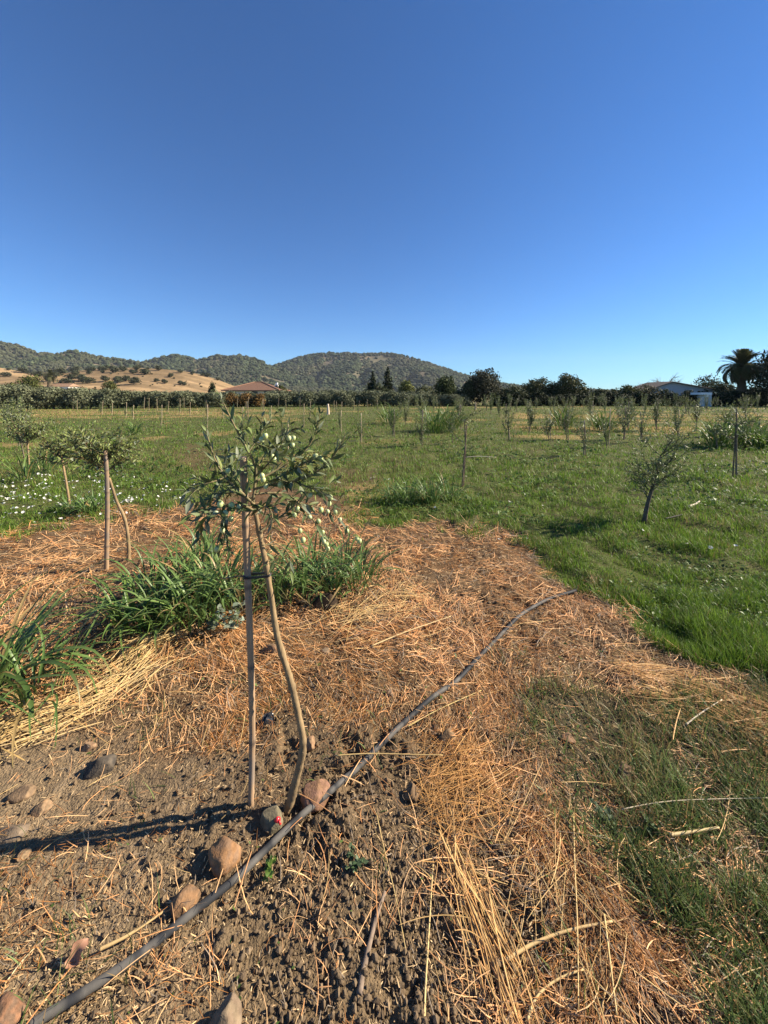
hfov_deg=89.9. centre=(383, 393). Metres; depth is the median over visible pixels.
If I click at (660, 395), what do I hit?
hedge shrub
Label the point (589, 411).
olive sapling
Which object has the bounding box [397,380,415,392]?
yellow tree
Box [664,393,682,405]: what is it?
hedge shrub
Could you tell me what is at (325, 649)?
stone
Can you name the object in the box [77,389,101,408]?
olive tree
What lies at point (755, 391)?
bushy tree
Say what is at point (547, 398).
hedge shrub
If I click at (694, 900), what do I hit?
thin grass
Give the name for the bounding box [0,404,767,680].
field grass
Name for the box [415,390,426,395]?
olive tree
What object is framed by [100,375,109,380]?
oak tree
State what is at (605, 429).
olive sapling
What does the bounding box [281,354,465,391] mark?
hill
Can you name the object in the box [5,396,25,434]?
olive sapling
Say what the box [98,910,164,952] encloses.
straw stalk
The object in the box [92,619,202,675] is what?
straw swath
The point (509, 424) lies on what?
olive sapling
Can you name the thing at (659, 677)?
straw swath
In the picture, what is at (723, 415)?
olive sapling
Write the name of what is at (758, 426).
reed clump
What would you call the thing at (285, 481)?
olive sapling
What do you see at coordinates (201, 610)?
grass tuft
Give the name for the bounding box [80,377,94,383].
oak tree
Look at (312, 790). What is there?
stone
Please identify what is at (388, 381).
conifer
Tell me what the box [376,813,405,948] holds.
straw stalk
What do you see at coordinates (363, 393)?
olive tree
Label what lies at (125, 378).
oak tree
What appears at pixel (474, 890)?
straw stalk
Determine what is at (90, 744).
stone
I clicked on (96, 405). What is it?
olive tree
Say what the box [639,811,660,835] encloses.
weed
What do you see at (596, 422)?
reed clump
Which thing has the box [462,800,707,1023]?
straw swath
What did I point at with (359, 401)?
olive tree
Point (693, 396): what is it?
hedge shrub
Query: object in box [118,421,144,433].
grass tuft
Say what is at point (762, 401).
hedge shrub
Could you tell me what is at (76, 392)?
olive tree
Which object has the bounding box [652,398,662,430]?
olive sapling
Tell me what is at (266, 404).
olive tree
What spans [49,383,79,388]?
farmhouse
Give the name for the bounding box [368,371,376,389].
conifer
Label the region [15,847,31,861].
stone
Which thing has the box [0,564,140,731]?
grass tuft
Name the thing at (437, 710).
straw stalk
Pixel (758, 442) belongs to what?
reed clump
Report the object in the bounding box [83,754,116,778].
stone
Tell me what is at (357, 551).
grass tuft
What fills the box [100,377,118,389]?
bushy tree
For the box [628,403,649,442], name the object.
olive sapling
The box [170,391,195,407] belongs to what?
olive tree
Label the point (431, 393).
olive tree
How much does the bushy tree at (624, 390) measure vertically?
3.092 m
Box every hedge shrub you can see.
[487,391,504,405]
[497,394,518,405]
[511,391,525,405]
[521,393,533,405]
[530,388,546,405]
[544,394,556,405]
[553,394,566,405]
[563,393,576,405]
[571,392,587,405]
[582,392,598,405]
[595,392,612,405]
[605,391,621,405]
[614,393,631,405]
[625,390,643,405]
[634,394,651,405]
[647,393,668,405]
[659,393,669,405]
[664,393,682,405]
[678,394,695,405]
[686,393,699,404]
[712,393,726,405]
[717,391,742,405]
[730,389,750,405]
[746,391,767,405]
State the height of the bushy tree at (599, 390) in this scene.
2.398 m
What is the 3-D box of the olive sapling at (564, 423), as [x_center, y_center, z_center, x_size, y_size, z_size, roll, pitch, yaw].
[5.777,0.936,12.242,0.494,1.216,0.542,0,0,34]
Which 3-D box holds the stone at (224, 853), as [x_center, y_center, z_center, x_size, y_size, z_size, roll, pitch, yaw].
[-0.518,1.497,1.244,0.105,0.077,0.093,0,0,0]
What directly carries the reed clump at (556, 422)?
on the ground at (76, 801)
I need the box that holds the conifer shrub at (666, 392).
[659,389,672,394]
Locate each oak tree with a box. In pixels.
[0,372,11,376]
[17,367,29,372]
[32,371,44,376]
[54,368,67,373]
[60,378,72,382]
[64,373,76,379]
[70,370,79,374]
[75,374,85,379]
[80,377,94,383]
[97,366,107,369]
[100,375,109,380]
[109,366,119,372]
[112,376,123,382]
[122,375,130,380]
[128,377,141,384]
[139,368,150,374]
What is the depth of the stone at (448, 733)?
1.65 m
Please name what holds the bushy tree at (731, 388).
on the ground at (76, 801)
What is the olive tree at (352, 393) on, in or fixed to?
on the ground at (76, 801)
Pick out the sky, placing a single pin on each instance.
(524, 190)
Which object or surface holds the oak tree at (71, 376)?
on the hill at (194, 380)
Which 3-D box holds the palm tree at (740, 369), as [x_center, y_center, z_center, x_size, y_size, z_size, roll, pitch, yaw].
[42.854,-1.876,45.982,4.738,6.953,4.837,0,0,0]
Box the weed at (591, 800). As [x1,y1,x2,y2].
[589,798,615,824]
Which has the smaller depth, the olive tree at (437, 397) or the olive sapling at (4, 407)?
the olive sapling at (4, 407)
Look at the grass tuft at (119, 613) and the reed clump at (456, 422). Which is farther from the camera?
the reed clump at (456, 422)
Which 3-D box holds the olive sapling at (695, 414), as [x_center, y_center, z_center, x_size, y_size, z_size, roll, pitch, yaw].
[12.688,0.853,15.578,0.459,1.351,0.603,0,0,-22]
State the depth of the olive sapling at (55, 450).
4.87 m
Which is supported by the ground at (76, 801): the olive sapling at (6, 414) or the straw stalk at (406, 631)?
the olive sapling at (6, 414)
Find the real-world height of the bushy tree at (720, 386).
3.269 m
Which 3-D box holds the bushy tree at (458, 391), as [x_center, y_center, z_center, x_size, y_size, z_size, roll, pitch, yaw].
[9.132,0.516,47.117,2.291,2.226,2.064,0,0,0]
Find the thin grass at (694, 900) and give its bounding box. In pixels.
[0,636,767,1023]
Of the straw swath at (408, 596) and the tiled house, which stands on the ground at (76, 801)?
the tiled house
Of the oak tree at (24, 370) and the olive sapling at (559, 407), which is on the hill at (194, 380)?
the oak tree at (24, 370)
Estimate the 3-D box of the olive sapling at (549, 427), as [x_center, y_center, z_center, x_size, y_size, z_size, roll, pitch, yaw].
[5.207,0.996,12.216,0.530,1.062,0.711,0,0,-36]
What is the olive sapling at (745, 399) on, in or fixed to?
on the ground at (76, 801)
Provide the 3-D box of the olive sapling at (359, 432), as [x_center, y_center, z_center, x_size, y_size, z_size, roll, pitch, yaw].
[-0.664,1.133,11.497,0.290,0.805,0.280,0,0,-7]
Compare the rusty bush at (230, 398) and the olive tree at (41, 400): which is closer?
the olive tree at (41, 400)
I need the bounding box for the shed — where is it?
[635,381,714,394]
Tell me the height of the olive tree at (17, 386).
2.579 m
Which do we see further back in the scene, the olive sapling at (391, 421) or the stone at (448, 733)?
the olive sapling at (391, 421)
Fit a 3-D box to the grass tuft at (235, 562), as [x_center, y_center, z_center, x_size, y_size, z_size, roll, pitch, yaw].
[-1.246,1.227,2.810,1.044,0.507,0.872,0,0,44]
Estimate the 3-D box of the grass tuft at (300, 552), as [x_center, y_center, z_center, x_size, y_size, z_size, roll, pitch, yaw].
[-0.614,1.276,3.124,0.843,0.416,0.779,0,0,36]
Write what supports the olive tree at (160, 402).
on the ground at (76, 801)
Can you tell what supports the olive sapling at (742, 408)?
on the ground at (76, 801)
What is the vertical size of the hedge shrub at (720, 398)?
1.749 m
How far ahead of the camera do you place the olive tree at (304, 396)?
42.85 m
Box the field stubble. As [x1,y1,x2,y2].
[0,403,767,434]
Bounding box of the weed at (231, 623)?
[215,600,244,631]
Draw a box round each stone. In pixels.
[0,823,29,843]
[0,991,28,1023]
[6,784,36,803]
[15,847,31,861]
[31,799,52,816]
[81,741,96,751]
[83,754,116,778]
[170,884,200,919]
[208,835,241,877]
[210,992,241,1023]
[260,804,282,836]
[264,643,276,655]
[300,779,329,813]
[306,735,315,751]
[319,648,329,654]
[386,688,393,696]
[439,728,457,744]
[561,732,575,744]
[614,760,634,781]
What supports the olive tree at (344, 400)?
on the ground at (76, 801)
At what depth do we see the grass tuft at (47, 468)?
7.15 m
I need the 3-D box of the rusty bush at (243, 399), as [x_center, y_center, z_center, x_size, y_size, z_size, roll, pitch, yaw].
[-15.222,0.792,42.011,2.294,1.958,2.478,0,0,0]
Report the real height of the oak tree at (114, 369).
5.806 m
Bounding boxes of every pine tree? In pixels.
[520,376,552,394]
[543,380,561,394]
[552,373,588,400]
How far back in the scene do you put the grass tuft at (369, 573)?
3.00 m
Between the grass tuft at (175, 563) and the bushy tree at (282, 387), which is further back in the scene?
the bushy tree at (282, 387)
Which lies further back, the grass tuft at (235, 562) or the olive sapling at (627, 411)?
the olive sapling at (627, 411)
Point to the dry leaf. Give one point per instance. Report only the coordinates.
(76, 955)
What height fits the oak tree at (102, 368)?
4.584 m
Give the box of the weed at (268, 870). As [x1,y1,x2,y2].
[263,854,275,881]
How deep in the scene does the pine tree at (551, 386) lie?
49.71 m
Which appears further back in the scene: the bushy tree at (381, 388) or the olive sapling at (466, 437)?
the bushy tree at (381, 388)
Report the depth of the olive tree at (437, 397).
44.54 m
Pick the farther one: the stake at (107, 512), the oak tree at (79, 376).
the oak tree at (79, 376)
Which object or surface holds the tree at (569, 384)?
on the ground at (76, 801)
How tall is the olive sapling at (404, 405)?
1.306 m
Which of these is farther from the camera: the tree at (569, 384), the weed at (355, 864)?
the tree at (569, 384)
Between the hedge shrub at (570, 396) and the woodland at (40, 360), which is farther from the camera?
the woodland at (40, 360)
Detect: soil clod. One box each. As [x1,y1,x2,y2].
[312,592,337,611]
[315,907,326,925]
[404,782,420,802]
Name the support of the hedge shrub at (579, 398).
on the ground at (76, 801)
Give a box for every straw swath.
[0,646,190,762]
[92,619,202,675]
[315,576,442,645]
[395,714,532,904]
[433,790,540,1023]
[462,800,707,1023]
[594,639,767,775]
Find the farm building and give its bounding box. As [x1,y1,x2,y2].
[690,392,711,406]
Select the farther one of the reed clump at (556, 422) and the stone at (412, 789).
the reed clump at (556, 422)
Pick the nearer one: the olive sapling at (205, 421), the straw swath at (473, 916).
the straw swath at (473, 916)
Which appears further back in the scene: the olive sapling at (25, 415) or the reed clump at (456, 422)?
the reed clump at (456, 422)
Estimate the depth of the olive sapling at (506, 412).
18.63 m
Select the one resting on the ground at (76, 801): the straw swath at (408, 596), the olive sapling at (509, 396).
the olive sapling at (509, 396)
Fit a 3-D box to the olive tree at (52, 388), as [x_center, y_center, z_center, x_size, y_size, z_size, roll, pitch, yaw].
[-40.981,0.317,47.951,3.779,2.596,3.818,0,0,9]
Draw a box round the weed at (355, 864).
[345,842,368,872]
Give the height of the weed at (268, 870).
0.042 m
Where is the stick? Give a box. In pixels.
[356,890,385,996]
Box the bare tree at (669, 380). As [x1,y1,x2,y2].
[652,375,681,381]
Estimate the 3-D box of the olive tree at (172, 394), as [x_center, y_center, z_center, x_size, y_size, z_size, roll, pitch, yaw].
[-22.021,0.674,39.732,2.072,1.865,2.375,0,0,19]
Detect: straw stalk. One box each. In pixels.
[5,938,44,983]
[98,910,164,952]
[335,753,442,756]
[371,616,450,646]
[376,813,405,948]
[407,690,480,727]
[423,862,433,1016]
[445,838,507,996]
[452,837,503,949]
[504,920,614,963]
[526,968,583,1021]
[573,817,578,1009]
[603,913,617,1015]
[622,797,766,809]
[668,826,719,836]
[685,699,721,724]
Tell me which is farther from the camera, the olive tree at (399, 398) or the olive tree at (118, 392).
the olive tree at (399, 398)
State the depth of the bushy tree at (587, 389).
48.28 m
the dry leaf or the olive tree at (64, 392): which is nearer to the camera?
the dry leaf
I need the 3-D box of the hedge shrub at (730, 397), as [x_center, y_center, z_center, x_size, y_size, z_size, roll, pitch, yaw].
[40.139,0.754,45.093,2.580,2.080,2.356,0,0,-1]
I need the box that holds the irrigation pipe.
[24,589,576,1023]
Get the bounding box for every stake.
[103,450,109,570]
[239,456,255,807]
[462,424,466,486]
[608,408,610,447]
[735,408,737,476]
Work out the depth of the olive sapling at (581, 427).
9.00 m
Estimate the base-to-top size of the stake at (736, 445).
1.281 m
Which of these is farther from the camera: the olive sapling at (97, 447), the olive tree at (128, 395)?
the olive tree at (128, 395)
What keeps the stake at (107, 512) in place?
on the ground at (76, 801)
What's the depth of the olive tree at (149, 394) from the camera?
38.48 m
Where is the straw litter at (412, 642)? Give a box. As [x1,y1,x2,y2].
[0,498,767,1023]
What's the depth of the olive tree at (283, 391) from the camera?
51.67 m
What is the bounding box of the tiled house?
[221,381,290,393]
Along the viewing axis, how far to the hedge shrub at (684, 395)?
44.80 m
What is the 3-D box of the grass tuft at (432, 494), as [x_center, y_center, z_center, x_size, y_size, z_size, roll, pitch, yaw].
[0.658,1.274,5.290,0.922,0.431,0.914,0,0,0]
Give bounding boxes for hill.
[0,347,138,372]
[0,368,232,392]
[149,359,288,382]
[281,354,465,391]
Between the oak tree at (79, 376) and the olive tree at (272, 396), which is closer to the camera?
the olive tree at (272, 396)
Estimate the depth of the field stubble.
21.62 m
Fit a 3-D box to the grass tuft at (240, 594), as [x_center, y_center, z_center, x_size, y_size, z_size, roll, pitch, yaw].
[-0.996,1.235,2.663,0.959,0.487,0.712,0,0,-23]
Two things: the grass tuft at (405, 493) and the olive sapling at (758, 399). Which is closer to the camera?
the grass tuft at (405, 493)
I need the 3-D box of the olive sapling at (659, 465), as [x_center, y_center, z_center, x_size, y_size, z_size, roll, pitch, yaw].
[3.224,0.885,4.529,0.892,1.344,0.792,0,0,0]
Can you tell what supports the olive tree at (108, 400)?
on the ground at (76, 801)
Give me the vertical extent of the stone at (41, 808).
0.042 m
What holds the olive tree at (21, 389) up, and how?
on the ground at (76, 801)
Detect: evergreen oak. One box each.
[460,380,477,405]
[462,367,505,404]
[746,349,767,400]
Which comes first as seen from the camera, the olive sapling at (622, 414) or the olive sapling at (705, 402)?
the olive sapling at (622, 414)
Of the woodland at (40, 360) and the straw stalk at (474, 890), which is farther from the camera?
the woodland at (40, 360)
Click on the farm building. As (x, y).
(699, 394)
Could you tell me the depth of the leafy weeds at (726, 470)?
5.12 m
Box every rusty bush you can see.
[224,392,238,406]
[236,392,253,406]
[251,393,265,406]
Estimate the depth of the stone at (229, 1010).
0.92 m
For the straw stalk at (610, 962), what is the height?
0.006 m
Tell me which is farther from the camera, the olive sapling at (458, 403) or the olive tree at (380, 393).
the olive tree at (380, 393)
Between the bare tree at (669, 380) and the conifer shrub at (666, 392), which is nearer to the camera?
the conifer shrub at (666, 392)
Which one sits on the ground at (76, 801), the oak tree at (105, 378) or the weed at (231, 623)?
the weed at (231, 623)
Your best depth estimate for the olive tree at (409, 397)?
44.13 m
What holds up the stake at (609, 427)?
on the ground at (76, 801)
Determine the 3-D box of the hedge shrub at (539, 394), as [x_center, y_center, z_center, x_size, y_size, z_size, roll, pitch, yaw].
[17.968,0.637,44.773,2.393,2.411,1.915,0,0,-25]
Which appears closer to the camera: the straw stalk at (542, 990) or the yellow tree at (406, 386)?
the straw stalk at (542, 990)
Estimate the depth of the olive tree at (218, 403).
40.38 m
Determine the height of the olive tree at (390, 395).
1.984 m
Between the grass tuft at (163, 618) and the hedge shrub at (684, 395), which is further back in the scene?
the hedge shrub at (684, 395)
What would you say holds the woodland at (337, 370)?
on the hill at (373, 359)
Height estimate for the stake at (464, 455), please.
1.065 m
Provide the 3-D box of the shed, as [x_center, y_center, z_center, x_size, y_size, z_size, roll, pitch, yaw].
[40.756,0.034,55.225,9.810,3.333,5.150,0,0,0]
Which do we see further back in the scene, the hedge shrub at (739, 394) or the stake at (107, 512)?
the hedge shrub at (739, 394)
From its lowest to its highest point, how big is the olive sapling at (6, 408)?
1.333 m
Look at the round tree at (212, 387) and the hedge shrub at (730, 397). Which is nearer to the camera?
the hedge shrub at (730, 397)
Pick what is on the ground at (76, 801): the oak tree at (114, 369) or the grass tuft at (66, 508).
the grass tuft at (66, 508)
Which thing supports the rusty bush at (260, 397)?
on the ground at (76, 801)
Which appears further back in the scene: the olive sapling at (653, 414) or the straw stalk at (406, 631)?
the olive sapling at (653, 414)
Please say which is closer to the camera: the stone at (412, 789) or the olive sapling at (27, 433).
the stone at (412, 789)
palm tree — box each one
[41,369,59,386]
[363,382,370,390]
[716,348,767,405]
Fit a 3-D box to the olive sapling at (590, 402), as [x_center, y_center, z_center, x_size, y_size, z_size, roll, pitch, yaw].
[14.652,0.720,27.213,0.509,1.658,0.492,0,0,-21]
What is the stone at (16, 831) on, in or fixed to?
on the ground at (76, 801)
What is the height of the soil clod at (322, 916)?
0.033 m
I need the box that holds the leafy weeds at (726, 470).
[0,408,767,1023]
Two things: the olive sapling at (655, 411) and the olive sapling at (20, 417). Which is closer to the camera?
the olive sapling at (20, 417)
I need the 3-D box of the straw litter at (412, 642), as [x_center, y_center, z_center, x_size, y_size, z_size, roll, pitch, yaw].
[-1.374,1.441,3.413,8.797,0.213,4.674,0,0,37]
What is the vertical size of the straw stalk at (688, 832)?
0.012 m
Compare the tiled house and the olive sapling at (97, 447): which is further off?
the tiled house
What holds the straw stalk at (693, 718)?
on the ground at (76, 801)
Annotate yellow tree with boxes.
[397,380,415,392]
[415,384,433,393]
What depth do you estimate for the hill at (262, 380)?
913.56 m
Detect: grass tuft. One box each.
[0,450,66,480]
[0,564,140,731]
[0,591,142,767]
[13,445,72,471]
[39,490,103,515]
[58,563,197,660]
[59,485,126,513]
[77,534,210,623]
[91,553,236,656]
[95,531,238,609]
[111,550,261,642]
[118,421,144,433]
[141,516,256,573]
[143,531,280,616]
[166,537,299,622]
[221,535,324,620]
[255,530,359,606]
[269,524,354,580]
[273,532,382,609]
[294,517,386,575]
[324,542,403,600]
[375,479,412,500]
[388,477,434,501]
[404,472,464,508]
[425,467,477,500]
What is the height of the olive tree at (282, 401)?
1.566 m
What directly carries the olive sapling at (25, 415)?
on the ground at (76, 801)
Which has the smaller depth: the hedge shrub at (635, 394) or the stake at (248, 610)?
the stake at (248, 610)
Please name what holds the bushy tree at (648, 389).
on the ground at (76, 801)
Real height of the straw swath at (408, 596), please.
0.072 m
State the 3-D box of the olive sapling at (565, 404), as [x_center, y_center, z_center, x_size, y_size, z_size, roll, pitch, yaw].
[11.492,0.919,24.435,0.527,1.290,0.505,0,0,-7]
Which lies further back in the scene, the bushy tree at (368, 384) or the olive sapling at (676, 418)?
the bushy tree at (368, 384)
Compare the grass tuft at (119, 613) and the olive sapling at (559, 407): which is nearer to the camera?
the grass tuft at (119, 613)
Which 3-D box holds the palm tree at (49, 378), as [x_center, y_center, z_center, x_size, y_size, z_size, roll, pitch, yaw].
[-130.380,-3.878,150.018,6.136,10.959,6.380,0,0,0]
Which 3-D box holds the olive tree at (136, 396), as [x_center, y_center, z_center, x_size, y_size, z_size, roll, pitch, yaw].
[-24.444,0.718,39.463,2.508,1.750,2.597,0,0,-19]
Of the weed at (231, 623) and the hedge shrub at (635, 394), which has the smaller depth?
the weed at (231, 623)
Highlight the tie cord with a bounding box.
[221,572,271,579]
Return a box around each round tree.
[207,383,215,392]
[431,376,457,395]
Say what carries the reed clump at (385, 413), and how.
on the ground at (76, 801)
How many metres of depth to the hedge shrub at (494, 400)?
44.34 m
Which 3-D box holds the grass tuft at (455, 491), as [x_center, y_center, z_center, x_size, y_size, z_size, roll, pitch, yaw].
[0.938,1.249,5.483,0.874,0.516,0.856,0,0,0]
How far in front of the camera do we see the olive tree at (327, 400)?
43.36 m
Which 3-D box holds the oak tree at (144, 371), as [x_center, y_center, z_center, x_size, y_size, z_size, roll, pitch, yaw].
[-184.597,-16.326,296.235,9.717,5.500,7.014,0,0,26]
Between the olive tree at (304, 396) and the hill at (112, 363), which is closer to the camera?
the olive tree at (304, 396)
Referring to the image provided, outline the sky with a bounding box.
[0,0,767,389]
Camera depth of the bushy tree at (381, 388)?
56.72 m
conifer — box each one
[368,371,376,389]
[382,366,394,391]
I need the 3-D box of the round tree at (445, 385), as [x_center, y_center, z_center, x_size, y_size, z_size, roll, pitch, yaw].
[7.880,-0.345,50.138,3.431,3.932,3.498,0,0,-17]
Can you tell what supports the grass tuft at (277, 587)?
on the ground at (76, 801)
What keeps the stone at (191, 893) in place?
on the ground at (76, 801)
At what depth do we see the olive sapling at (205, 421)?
13.63 m
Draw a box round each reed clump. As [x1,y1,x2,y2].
[371,401,409,422]
[407,404,460,433]
[423,404,478,428]
[537,403,596,428]
[576,404,630,430]
[682,412,767,446]
[717,406,767,443]
[734,425,767,449]
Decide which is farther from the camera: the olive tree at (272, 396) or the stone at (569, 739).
the olive tree at (272, 396)
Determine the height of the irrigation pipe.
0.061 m
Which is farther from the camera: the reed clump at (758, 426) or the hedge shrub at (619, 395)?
the hedge shrub at (619, 395)
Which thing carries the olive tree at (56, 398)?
on the ground at (76, 801)
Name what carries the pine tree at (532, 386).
on the ground at (76, 801)
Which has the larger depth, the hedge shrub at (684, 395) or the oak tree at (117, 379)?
the oak tree at (117, 379)
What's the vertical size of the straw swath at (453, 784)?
0.075 m
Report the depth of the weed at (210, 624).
2.42 m
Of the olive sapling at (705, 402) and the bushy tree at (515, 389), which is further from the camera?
the bushy tree at (515, 389)
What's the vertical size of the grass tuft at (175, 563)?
0.534 m
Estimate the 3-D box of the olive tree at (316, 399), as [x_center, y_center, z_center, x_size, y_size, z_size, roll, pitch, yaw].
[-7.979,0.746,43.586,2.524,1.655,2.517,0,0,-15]
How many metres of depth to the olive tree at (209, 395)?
39.98 m
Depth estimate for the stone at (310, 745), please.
1.62 m
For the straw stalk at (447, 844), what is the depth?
1.07 m
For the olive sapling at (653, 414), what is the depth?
17.70 m
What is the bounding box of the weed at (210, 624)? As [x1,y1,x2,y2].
[206,615,218,630]
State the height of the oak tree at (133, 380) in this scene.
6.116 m
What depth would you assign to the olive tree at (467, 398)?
44.55 m
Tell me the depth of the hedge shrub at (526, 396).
45.26 m
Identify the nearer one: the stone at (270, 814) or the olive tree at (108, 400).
the stone at (270, 814)
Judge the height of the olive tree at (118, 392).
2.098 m
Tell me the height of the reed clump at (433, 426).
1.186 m
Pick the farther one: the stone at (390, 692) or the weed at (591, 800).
the stone at (390, 692)
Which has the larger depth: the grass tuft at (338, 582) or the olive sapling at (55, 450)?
the olive sapling at (55, 450)
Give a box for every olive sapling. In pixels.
[0,398,14,423]
[0,402,15,420]
[0,403,18,430]
[0,408,56,464]
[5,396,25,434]
[8,397,33,457]
[8,405,29,446]
[27,426,94,505]
[53,420,143,560]
[171,388,361,815]
[201,411,210,430]
[357,420,365,440]
[384,406,399,436]
[402,400,409,424]
[414,409,426,445]
[416,395,426,415]
[446,411,459,442]
[453,410,480,485]
[454,397,461,416]
[488,393,493,413]
[494,395,501,413]
[500,408,514,438]
[502,401,511,423]
[507,393,512,407]
[525,399,536,432]
[538,408,558,439]
[553,401,566,427]
[558,404,573,439]
[562,398,570,413]
[572,411,591,454]
[584,405,600,418]
[587,393,593,409]
[599,415,612,447]
[601,393,606,410]
[612,395,641,439]
[615,395,619,408]
[618,412,709,523]
[619,396,636,429]
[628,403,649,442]
[640,392,647,413]
[649,405,663,424]
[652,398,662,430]
[662,404,685,436]
[682,395,688,417]
[686,398,705,429]
[697,404,767,476]
[702,394,708,410]
[704,417,722,447]
[716,400,735,425]
[736,397,755,416]
[743,394,751,408]
[756,392,759,407]
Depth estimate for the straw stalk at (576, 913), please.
1.10 m
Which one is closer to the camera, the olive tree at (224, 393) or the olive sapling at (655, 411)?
the olive sapling at (655, 411)
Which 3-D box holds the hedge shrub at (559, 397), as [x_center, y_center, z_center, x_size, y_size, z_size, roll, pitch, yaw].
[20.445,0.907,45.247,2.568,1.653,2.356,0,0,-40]
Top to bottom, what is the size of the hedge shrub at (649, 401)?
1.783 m
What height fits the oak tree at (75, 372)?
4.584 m
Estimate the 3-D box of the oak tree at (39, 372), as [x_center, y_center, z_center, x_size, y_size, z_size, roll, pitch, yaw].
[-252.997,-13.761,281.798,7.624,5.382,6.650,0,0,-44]
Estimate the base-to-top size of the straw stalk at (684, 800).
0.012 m
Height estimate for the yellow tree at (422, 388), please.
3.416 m
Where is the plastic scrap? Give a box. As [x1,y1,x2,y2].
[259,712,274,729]
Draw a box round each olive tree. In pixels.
[0,385,17,409]
[4,384,29,408]
[11,386,37,408]
[18,388,50,408]
[27,389,55,408]
[35,387,65,408]
[45,385,57,389]
[55,386,78,408]
[65,386,94,408]
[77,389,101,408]
[90,392,105,406]
[95,388,119,408]
[103,388,127,407]
[113,390,136,407]
[128,390,142,407]
[132,392,155,407]
[136,391,163,407]
[147,390,174,407]
[162,391,178,407]
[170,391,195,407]
[189,391,207,407]
[197,393,219,407]
[207,394,228,406]
[215,392,228,406]
[263,393,273,406]
[265,393,280,405]
[271,393,287,405]
[276,393,292,405]
[278,390,290,394]
[286,392,300,405]
[291,392,305,405]
[295,392,316,406]
[302,393,323,405]
[313,391,328,405]
[319,393,335,405]
[329,390,341,405]
[335,391,354,406]
[341,390,358,405]
[351,392,365,405]
[356,390,371,405]
[361,391,380,405]
[374,390,385,405]
[381,390,397,405]
[392,393,406,404]
[402,393,415,405]
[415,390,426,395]
[415,393,430,404]
[423,394,434,405]
[424,390,436,395]
[429,394,449,405]
[429,395,442,405]
[440,394,458,405]
[444,394,465,405]
[460,394,472,405]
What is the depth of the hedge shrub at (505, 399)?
43.61 m
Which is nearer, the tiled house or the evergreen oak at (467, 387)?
the evergreen oak at (467, 387)
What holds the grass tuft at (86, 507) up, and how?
on the ground at (76, 801)
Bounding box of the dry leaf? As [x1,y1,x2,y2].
[65,938,87,968]
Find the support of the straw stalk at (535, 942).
on the ground at (76, 801)
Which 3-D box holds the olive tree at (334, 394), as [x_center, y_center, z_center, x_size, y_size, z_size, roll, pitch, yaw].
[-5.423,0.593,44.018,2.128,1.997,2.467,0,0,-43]
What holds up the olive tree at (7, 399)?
on the ground at (76, 801)
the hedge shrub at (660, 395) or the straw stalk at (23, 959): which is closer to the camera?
the straw stalk at (23, 959)
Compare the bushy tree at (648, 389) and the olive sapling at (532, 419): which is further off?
the bushy tree at (648, 389)
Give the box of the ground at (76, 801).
[0,393,767,1023]
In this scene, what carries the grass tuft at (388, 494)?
on the ground at (76, 801)
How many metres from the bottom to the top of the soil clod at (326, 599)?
0.127 m
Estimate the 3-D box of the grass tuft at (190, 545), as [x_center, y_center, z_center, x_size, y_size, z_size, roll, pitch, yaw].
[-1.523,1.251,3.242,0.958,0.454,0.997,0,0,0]
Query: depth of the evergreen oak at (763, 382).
43.84 m
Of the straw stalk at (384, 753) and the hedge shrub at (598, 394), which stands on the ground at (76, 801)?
the hedge shrub at (598, 394)
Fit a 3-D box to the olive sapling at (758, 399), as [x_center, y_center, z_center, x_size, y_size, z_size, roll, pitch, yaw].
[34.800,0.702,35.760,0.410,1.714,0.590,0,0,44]
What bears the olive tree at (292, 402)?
on the ground at (76, 801)
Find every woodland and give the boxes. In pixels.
[0,341,170,373]
[144,353,361,392]
[271,351,619,392]
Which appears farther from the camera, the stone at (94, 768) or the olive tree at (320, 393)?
the olive tree at (320, 393)
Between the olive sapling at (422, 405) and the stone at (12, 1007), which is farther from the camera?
the olive sapling at (422, 405)
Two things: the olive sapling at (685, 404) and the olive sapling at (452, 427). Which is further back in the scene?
the olive sapling at (685, 404)
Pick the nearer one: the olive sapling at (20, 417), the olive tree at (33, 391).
the olive sapling at (20, 417)
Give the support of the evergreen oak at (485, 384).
on the ground at (76, 801)
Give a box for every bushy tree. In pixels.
[14,374,43,388]
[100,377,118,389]
[275,385,288,391]
[369,382,387,391]
[450,388,464,404]
[500,384,529,405]
[580,386,596,394]
[594,387,606,394]
[617,384,643,404]
[636,384,663,404]
[681,390,693,394]
[691,373,723,390]
[710,382,732,393]
[718,385,736,393]
[744,386,767,405]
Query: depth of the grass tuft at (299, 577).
2.88 m
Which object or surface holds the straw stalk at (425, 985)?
on the ground at (76, 801)
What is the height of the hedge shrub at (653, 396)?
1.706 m

